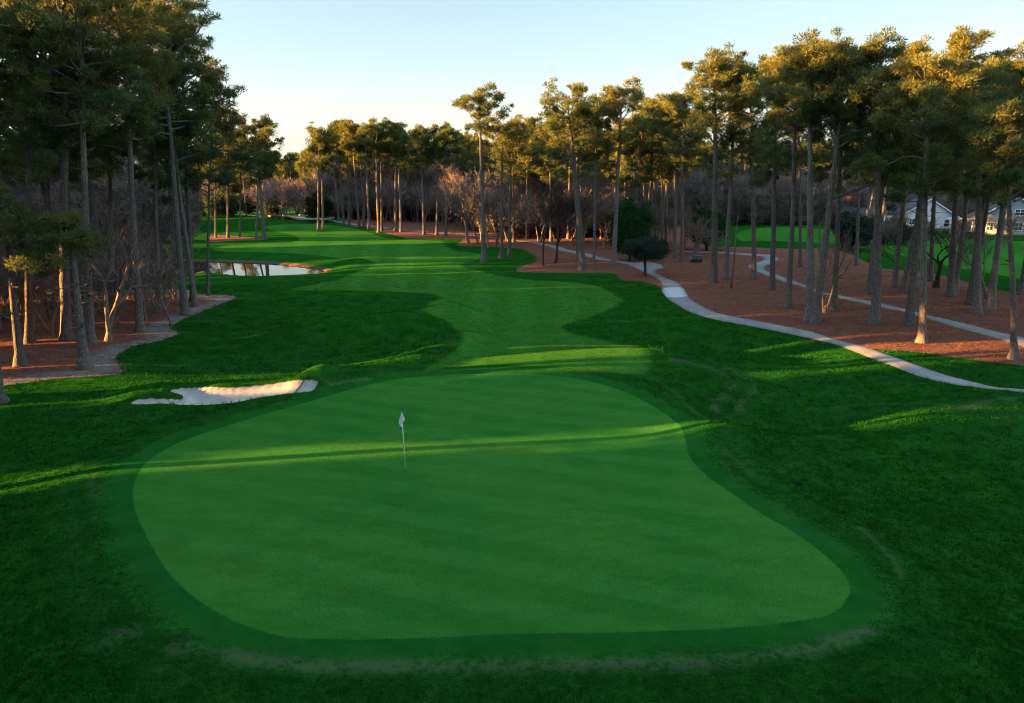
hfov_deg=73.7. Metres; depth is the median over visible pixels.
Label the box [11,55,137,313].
pine tree
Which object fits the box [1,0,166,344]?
pine tree
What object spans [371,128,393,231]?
pine tree
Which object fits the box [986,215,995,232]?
bare tree
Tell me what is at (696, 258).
utility cabinet
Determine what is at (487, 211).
bare tree
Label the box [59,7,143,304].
pine tree
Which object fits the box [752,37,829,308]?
pine tree
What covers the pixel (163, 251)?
bare tree
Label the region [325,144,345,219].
pine tree
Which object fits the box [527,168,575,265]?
bare tree
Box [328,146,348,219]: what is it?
pine tree
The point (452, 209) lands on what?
bare tree
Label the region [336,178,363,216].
bare tree
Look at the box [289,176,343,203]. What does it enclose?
bare tree
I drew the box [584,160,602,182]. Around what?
pine tree
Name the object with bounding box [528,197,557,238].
bare tree
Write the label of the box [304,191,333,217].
evergreen shrub
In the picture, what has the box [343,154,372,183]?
pine tree
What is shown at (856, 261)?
pine tree
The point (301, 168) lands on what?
pine tree
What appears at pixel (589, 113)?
pine tree
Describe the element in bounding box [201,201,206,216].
evergreen shrub
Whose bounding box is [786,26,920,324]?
pine tree
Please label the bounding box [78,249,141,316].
bare tree
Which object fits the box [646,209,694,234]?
bare tree
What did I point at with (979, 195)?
pine tree
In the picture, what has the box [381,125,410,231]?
pine tree
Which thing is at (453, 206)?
bare tree
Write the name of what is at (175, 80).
pine tree
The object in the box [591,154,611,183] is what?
pine tree
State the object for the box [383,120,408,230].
pine tree
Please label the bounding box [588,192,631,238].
bare tree
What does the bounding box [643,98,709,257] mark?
pine tree
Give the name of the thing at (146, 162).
pine tree
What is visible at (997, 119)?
pine tree
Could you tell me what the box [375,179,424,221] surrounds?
bare tree
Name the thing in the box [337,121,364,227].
pine tree
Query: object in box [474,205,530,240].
bare tree
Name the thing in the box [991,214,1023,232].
bare tree
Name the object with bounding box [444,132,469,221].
pine tree
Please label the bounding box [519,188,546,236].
bare tree
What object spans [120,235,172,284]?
bare tree
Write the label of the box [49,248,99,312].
bare tree
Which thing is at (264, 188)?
bare tree
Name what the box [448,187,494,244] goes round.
bare tree
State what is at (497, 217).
bare tree
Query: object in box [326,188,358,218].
bare tree
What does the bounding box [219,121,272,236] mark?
pine tree
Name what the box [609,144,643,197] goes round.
pine tree
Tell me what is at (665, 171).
pine tree
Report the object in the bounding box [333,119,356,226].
pine tree
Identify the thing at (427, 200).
bare tree
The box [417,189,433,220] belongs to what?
bare tree
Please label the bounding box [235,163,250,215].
pine tree
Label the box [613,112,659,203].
pine tree
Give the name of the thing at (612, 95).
pine tree
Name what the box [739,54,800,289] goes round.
pine tree
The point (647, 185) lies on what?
pine tree
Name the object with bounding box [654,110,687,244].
pine tree
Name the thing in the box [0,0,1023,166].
sky
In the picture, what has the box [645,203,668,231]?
bare tree
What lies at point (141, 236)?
bare tree
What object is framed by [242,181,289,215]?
bare tree
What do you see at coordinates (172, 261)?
bare tree
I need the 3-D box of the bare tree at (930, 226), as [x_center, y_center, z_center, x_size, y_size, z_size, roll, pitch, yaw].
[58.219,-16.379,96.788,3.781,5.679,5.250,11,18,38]
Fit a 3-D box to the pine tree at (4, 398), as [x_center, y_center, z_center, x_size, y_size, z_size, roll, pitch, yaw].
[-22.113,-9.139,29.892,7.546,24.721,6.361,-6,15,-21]
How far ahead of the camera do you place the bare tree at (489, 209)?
112.56 m
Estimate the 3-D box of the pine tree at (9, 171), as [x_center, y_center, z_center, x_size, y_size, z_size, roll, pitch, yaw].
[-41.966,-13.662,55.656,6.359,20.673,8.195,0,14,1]
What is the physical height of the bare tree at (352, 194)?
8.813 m
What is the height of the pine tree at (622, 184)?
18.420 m
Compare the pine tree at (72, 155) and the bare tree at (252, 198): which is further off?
the bare tree at (252, 198)
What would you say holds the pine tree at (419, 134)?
on the pine straw ground at (411, 229)
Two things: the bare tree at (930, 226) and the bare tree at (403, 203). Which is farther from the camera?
the bare tree at (403, 203)
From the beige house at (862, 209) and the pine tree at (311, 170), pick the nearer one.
the beige house at (862, 209)
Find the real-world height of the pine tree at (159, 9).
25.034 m
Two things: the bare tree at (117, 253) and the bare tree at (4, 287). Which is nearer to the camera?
the bare tree at (4, 287)
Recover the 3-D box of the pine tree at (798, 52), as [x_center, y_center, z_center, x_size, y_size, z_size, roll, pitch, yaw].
[20.866,-12.044,49.262,6.957,20.698,6.286,0,14,0]
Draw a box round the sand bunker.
[131,378,316,404]
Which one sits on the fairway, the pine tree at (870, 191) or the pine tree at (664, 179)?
the pine tree at (870, 191)
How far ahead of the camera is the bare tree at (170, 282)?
49.49 m
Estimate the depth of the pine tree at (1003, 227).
62.22 m
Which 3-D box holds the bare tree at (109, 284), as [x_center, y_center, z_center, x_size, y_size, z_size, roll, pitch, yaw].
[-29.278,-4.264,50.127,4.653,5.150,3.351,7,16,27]
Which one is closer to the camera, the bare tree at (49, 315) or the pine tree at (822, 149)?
the bare tree at (49, 315)
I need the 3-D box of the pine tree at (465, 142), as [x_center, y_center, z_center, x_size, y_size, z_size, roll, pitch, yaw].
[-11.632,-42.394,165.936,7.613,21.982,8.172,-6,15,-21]
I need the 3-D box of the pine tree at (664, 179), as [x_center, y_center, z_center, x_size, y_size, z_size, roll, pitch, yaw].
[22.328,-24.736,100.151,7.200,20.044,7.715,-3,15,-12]
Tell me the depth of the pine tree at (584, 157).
81.36 m
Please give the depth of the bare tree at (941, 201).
161.55 m
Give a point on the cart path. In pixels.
(674, 292)
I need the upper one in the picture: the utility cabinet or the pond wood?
the pond wood
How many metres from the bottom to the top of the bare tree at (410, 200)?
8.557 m
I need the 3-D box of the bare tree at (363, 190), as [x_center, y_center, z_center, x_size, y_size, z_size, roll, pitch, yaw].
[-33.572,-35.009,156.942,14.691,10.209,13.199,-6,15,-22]
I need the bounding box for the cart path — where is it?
[235,214,1023,391]
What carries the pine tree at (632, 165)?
on the pine straw ground at (411, 229)
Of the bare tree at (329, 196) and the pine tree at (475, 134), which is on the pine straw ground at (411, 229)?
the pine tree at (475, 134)
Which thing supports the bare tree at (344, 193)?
on the pine straw ground at (411, 229)
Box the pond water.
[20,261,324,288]
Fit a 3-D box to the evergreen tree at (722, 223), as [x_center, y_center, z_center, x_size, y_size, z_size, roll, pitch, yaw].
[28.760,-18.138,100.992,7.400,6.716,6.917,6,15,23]
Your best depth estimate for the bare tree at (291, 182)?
185.15 m
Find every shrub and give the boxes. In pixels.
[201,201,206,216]
[202,197,223,217]
[217,188,241,216]
[237,189,258,213]
[263,197,280,217]
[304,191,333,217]
[486,217,498,233]
[830,209,847,229]
[831,209,874,250]
[873,215,898,244]
[892,222,912,244]
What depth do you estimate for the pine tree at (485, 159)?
139.63 m
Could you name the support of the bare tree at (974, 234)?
on the fairway
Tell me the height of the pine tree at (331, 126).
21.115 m
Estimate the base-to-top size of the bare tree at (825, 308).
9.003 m
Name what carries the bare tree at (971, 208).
on the pine straw ground at (411, 229)
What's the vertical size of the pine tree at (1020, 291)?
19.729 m
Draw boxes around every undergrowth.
[2,149,207,252]
[199,153,1015,237]
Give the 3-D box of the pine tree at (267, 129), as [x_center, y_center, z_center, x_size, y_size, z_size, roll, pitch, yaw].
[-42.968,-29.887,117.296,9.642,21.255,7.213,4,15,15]
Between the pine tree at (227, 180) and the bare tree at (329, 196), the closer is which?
the pine tree at (227, 180)
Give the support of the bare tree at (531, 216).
on the pine straw ground at (411, 229)
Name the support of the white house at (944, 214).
on the pine straw ground at (411, 229)
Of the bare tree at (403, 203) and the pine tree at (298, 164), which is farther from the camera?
the pine tree at (298, 164)
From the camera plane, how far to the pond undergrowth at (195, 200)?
98.15 m
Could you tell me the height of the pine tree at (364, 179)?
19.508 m
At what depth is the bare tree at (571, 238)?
116.30 m
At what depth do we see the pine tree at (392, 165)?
154.60 m
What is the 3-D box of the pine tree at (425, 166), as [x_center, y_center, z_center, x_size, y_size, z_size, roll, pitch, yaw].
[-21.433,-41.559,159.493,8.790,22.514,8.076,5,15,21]
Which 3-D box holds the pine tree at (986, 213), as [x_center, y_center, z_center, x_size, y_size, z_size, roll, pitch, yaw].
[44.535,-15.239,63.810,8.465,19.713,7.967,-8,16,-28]
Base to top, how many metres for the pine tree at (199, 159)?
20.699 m
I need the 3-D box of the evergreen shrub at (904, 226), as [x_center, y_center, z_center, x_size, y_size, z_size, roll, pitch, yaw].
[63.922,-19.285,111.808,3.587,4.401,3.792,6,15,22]
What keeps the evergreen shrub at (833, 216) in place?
on the rough grass at (224, 643)
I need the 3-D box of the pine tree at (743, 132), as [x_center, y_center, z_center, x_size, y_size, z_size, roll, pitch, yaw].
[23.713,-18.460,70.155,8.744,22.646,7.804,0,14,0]
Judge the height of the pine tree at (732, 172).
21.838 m
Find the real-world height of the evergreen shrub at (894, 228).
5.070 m
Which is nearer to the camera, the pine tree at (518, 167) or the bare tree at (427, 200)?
the pine tree at (518, 167)
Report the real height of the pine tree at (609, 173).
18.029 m
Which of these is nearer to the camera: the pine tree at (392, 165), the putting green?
the putting green
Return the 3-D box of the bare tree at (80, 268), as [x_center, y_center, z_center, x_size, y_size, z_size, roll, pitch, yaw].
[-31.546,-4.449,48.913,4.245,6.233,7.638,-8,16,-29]
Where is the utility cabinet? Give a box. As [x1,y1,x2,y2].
[690,255,702,261]
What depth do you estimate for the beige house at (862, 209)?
156.11 m
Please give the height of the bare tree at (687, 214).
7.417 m
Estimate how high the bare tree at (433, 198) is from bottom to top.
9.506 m
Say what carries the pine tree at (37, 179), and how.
on the rough grass at (224, 643)
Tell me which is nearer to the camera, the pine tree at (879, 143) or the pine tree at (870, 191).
the pine tree at (879, 143)
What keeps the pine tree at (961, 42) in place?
on the pine straw ground at (411, 229)
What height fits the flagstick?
2.171 m
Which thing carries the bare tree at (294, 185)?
on the rough grass at (224, 643)
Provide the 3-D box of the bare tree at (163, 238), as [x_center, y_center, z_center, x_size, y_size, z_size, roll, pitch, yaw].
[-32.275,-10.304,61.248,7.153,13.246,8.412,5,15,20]
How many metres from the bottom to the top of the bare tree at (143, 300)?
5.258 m
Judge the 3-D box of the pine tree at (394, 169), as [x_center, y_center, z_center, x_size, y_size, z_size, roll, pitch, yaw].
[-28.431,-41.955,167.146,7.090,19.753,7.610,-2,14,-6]
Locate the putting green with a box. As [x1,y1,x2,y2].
[132,373,849,639]
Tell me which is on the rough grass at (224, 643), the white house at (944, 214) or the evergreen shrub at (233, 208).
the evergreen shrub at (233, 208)
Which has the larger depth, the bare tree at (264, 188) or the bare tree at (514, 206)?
the bare tree at (264, 188)
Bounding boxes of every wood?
[2,125,193,194]
[213,137,928,215]
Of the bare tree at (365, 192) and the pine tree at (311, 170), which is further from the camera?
the pine tree at (311, 170)
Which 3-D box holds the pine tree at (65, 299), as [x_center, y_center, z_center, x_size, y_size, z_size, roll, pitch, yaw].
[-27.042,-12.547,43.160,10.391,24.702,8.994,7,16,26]
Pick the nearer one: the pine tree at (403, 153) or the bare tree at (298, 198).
the pine tree at (403, 153)
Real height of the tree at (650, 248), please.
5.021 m
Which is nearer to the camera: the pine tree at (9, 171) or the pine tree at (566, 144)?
the pine tree at (9, 171)
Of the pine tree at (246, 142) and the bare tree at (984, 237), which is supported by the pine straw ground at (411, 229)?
the pine tree at (246, 142)
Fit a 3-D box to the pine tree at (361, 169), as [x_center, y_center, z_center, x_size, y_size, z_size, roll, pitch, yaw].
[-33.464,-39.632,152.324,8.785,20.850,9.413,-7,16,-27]
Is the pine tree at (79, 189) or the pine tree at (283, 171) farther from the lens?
the pine tree at (283, 171)
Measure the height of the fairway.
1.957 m
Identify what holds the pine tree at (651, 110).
on the pine straw ground at (411, 229)
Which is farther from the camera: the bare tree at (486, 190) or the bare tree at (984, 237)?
the bare tree at (486, 190)
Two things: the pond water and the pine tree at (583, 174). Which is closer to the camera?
the pond water
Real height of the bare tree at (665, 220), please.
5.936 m
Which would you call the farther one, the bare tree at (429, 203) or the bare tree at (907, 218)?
the bare tree at (429, 203)
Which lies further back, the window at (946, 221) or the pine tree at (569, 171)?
the window at (946, 221)
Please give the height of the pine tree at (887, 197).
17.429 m
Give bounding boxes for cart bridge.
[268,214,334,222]
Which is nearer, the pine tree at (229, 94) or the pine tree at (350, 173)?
the pine tree at (229, 94)
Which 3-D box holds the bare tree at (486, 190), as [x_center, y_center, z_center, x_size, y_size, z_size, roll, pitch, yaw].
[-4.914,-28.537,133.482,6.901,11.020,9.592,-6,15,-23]
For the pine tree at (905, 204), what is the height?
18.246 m
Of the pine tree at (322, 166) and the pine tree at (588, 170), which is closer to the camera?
the pine tree at (322, 166)
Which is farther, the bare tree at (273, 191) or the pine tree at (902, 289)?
the bare tree at (273, 191)
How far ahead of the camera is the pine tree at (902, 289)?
62.73 m
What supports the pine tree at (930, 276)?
on the pine straw ground at (411, 229)
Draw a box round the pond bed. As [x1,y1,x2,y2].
[183,259,310,267]
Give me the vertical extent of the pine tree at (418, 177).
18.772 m
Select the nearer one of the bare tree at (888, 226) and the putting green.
the putting green
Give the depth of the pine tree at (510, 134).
89.56 m
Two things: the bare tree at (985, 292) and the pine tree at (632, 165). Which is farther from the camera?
the pine tree at (632, 165)
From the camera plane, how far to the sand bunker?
33.76 m
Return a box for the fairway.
[212,209,1023,374]
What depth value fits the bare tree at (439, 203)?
143.28 m
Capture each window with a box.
[943,219,949,226]
[987,222,993,230]
[1014,209,1023,215]
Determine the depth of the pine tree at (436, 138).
122.40 m
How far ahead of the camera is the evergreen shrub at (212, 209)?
187.71 m
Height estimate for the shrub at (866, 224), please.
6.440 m
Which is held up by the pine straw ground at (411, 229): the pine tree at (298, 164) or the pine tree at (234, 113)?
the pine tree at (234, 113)
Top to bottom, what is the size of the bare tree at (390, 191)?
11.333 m
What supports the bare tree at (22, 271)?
on the pine straw ground at (411, 229)
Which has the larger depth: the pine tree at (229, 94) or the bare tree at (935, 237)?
the bare tree at (935, 237)
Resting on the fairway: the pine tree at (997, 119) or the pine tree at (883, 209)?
the pine tree at (883, 209)
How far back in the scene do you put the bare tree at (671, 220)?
108.87 m
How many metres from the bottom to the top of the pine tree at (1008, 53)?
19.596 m
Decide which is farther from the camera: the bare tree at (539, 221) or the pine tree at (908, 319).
the bare tree at (539, 221)
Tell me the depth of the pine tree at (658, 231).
114.06 m
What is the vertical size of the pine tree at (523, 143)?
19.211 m
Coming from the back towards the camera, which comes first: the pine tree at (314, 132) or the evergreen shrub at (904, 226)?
the pine tree at (314, 132)
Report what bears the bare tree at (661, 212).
on the pine straw ground at (411, 229)
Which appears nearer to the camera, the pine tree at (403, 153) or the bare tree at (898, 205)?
the pine tree at (403, 153)
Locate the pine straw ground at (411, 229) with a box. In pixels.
[0,204,1023,385]
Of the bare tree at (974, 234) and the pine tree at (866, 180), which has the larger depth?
the pine tree at (866, 180)
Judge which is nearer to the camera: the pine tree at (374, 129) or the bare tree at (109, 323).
the bare tree at (109, 323)
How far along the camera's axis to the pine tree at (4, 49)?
36.87 m
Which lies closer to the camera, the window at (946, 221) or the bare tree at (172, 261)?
the bare tree at (172, 261)
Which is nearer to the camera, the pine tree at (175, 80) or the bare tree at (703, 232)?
the pine tree at (175, 80)
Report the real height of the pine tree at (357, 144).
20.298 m
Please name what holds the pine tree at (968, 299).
on the pine straw ground at (411, 229)
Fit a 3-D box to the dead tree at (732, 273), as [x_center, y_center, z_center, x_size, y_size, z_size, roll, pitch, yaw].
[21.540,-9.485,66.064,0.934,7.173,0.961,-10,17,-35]
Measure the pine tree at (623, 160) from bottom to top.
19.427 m
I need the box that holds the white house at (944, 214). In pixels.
[882,197,959,229]
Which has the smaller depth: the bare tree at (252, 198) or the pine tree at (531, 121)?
the pine tree at (531, 121)
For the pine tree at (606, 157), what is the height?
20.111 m
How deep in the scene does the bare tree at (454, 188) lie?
110.12 m
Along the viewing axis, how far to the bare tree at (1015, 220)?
105.94 m
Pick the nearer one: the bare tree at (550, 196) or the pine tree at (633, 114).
the bare tree at (550, 196)
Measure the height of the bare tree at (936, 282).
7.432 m
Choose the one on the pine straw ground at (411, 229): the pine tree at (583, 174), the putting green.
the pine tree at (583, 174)
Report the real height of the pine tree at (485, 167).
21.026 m
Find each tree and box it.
[0,0,26,60]
[0,0,57,320]
[0,0,66,404]
[0,0,86,343]
[0,0,149,340]
[0,11,94,309]
[0,87,34,305]
[0,171,108,319]
[0,183,65,366]
[0,249,44,329]
[0,265,73,330]
[0,271,113,334]
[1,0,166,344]
[4,206,112,369]
[5,99,80,289]
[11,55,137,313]
[11,96,102,293]
[33,171,129,300]
[35,247,97,322]
[42,0,195,331]
[49,187,170,341]
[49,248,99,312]
[54,237,132,293]
[55,97,117,288]
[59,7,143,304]
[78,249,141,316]
[80,171,180,298]
[92,262,129,326]
[93,0,235,315]
[94,0,204,310]
[106,190,196,316]
[107,244,166,300]
[107,253,192,325]
[114,237,184,292]
[115,250,178,304]
[118,255,169,319]
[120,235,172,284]
[121,16,247,301]
[121,223,160,281]
[133,50,217,306]
[134,89,205,284]
[142,209,203,298]
[157,65,252,295]
[193,116,237,237]
[203,105,248,237]
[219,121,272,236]
[231,131,282,237]
[233,113,284,238]
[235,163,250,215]
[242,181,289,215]
[243,180,278,206]
[248,176,278,217]
[248,178,304,214]
[249,178,305,219]
[250,184,266,216]
[273,163,292,213]
[274,175,309,214]
[274,176,301,213]
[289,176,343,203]
[291,186,314,212]
[293,156,312,181]
[294,153,313,211]
[300,121,338,231]
[304,136,336,230]
[306,167,320,187]
[323,182,374,219]
[325,118,346,225]
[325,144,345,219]
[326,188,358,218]
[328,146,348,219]
[328,186,366,220]
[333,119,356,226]
[335,183,371,220]
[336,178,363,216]
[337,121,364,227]
[337,178,389,219]
[343,133,375,219]
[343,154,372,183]
[346,123,373,229]
[346,179,375,219]
[353,129,373,227]
[354,182,419,221]
[358,116,395,232]
[368,153,397,217]
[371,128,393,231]
[375,172,410,217]
[375,179,405,221]
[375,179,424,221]
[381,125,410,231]
[382,126,410,220]
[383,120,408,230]
[383,149,405,177]
[385,193,419,221]
[399,124,437,234]
[402,140,425,222]
[404,186,426,221]
[407,123,435,220]
[410,181,443,223]
[414,189,434,221]
[415,194,457,223]
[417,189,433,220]
[423,121,451,234]
[430,163,504,242]
[431,179,452,223]
[431,186,458,222]
[433,125,462,235]
[442,181,465,225]
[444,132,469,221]
[446,192,507,239]
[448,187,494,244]
[450,81,513,261]
[457,131,475,179]
[467,136,492,177]
[467,185,508,247]
[468,132,479,169]
[468,138,500,183]
[470,179,491,200]
[471,119,534,257]
[471,182,513,241]
[472,188,541,238]
[474,189,531,245]
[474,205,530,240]
[485,114,541,255]
[490,139,535,241]
[497,143,535,234]
[503,112,546,238]
[505,193,556,241]
[509,138,540,237]
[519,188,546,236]
[519,201,547,237]
[522,76,607,269]
[525,193,606,240]
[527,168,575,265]
[528,122,570,240]
[528,168,605,262]
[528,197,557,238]
[531,132,562,233]
[551,110,600,261]
[553,128,585,238]
[556,129,588,185]
[559,185,620,239]
[560,182,604,239]
[564,191,612,243]
[566,95,632,265]
[568,187,607,242]
[580,192,640,248]
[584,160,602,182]
[588,74,655,265]
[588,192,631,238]
[589,198,632,238]
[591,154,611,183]
[597,125,621,193]
[597,155,612,174]
[599,159,623,186]
[603,194,659,260]
[605,116,640,200]
[609,120,655,203]
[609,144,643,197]
[610,117,658,207]
[611,166,639,195]
[612,110,663,207]
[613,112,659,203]
[622,164,658,203]
[622,233,671,275]
[628,93,681,238]
[630,95,667,237]
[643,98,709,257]
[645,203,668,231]
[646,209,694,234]
[648,153,672,239]
[650,211,671,237]
[651,204,671,235]
[652,135,689,239]
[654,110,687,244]
[656,89,717,261]
[658,112,705,252]
[659,211,684,244]
[677,202,696,248]
[678,213,730,254]
[679,43,757,283]
[684,207,733,250]
[697,63,762,279]
[705,54,790,278]
[730,216,739,287]
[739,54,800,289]
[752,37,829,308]
[756,25,868,321]
[768,100,832,266]
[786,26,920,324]
[795,207,863,312]
[812,44,884,310]
[827,93,875,265]
[838,25,931,324]
[845,50,982,343]
[845,52,929,294]
[845,162,871,215]
[861,169,874,217]
[865,166,892,220]
[866,221,913,270]
[874,56,986,326]
[882,217,898,249]
[884,185,901,221]
[884,218,974,287]
[888,195,913,207]
[890,32,957,287]
[892,109,962,292]
[894,216,911,230]
[904,188,908,216]
[906,227,945,247]
[909,157,950,281]
[918,63,1022,314]
[927,217,939,239]
[928,194,950,208]
[930,24,1011,296]
[946,225,994,298]
[948,198,975,221]
[949,88,1023,360]
[949,213,974,240]
[949,224,995,244]
[950,57,1020,304]
[951,49,1023,294]
[957,224,994,255]
[960,170,1001,256]
[968,39,1023,168]
[975,57,1023,310]
[975,182,1011,290]
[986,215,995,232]
[991,213,1022,247]
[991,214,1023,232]
[1016,247,1023,295]
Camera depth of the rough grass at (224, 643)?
22.18 m
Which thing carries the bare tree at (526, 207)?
on the pine straw ground at (411, 229)
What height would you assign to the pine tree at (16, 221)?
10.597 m
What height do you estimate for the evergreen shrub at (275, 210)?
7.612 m
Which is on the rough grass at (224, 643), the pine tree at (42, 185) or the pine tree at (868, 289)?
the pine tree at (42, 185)
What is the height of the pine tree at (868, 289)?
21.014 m
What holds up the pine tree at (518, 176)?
on the pine straw ground at (411, 229)
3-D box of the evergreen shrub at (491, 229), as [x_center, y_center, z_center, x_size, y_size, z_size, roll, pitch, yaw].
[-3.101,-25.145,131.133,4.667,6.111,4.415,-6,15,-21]
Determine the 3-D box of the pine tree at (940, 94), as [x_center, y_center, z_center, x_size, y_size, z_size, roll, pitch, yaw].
[25.065,-9.146,42.813,6.810,18.236,6.632,-5,15,-19]
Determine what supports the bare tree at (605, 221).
on the pine straw ground at (411, 229)
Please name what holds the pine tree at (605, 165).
on the pine straw ground at (411, 229)
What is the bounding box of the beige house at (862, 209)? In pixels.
[841,199,885,216]
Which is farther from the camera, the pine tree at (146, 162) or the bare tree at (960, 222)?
the bare tree at (960, 222)
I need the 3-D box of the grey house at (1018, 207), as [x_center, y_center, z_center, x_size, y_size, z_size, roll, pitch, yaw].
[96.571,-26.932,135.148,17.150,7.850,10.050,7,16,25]
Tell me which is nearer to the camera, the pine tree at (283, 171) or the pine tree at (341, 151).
the pine tree at (341, 151)
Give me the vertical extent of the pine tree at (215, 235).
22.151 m
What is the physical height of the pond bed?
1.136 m
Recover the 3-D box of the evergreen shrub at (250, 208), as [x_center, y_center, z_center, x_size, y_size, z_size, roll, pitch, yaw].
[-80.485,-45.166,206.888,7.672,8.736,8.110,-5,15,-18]
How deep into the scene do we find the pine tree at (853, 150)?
52.79 m
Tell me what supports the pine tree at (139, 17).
on the pine straw ground at (411, 229)
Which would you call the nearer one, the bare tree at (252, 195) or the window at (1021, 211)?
the window at (1021, 211)
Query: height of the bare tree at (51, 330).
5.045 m
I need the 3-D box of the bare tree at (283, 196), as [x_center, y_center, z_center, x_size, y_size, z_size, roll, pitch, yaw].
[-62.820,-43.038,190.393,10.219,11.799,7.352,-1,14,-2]
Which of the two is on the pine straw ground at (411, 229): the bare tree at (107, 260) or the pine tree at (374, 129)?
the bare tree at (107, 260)
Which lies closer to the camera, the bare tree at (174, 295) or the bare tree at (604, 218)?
the bare tree at (174, 295)
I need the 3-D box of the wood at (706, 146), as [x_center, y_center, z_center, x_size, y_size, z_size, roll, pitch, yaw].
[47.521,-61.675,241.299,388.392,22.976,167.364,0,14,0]
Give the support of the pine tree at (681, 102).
on the pine straw ground at (411, 229)
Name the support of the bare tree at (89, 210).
on the pine straw ground at (411, 229)
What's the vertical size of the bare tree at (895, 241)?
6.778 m
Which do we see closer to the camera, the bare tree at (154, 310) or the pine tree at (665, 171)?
the bare tree at (154, 310)
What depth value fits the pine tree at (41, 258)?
37.06 m
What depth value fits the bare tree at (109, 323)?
44.18 m
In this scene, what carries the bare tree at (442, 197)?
on the pine straw ground at (411, 229)
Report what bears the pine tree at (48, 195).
on the pine straw ground at (411, 229)
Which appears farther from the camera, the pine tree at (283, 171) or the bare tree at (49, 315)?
the pine tree at (283, 171)
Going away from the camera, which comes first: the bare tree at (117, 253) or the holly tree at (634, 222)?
the bare tree at (117, 253)
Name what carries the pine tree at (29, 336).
on the pine straw ground at (411, 229)
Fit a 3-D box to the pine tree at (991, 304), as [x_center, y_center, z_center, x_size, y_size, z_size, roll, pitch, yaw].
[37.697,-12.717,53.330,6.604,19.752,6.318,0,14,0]
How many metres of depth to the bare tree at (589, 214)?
109.94 m
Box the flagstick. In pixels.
[399,412,406,470]
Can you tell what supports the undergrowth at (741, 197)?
on the pine straw ground at (411, 229)
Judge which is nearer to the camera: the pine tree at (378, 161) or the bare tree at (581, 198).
the bare tree at (581, 198)
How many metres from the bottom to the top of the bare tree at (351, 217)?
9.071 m
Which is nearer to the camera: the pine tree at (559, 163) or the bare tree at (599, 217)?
the bare tree at (599, 217)
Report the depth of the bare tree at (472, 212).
118.80 m
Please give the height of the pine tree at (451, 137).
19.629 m
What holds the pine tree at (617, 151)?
on the pine straw ground at (411, 229)
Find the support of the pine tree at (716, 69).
on the pine straw ground at (411, 229)
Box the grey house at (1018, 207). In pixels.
[948,196,1023,235]
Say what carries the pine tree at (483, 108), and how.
on the rough grass at (224, 643)
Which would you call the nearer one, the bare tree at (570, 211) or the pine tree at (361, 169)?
the bare tree at (570, 211)
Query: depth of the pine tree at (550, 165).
112.84 m
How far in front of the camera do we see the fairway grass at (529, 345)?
55.14 m
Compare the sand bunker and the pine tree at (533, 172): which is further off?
the pine tree at (533, 172)
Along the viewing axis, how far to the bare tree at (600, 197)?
106.37 m
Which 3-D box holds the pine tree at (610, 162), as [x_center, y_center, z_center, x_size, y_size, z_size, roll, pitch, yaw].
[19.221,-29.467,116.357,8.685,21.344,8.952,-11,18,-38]
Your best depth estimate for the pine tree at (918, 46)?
65.38 m
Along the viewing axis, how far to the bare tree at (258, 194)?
187.70 m
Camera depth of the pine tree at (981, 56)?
61.39 m
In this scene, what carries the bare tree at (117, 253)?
on the pine straw ground at (411, 229)
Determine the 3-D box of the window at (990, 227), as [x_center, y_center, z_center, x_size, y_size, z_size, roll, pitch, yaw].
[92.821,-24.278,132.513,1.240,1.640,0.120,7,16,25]
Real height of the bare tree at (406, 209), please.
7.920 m
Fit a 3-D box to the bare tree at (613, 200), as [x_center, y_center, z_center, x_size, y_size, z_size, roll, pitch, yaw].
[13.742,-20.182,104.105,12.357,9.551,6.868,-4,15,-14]
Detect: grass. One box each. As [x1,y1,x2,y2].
[0,209,1023,702]
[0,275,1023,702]
[213,238,905,377]
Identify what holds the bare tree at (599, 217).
on the pine straw ground at (411, 229)
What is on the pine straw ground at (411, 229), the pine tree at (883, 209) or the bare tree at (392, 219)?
the bare tree at (392, 219)
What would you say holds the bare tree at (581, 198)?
on the pine straw ground at (411, 229)

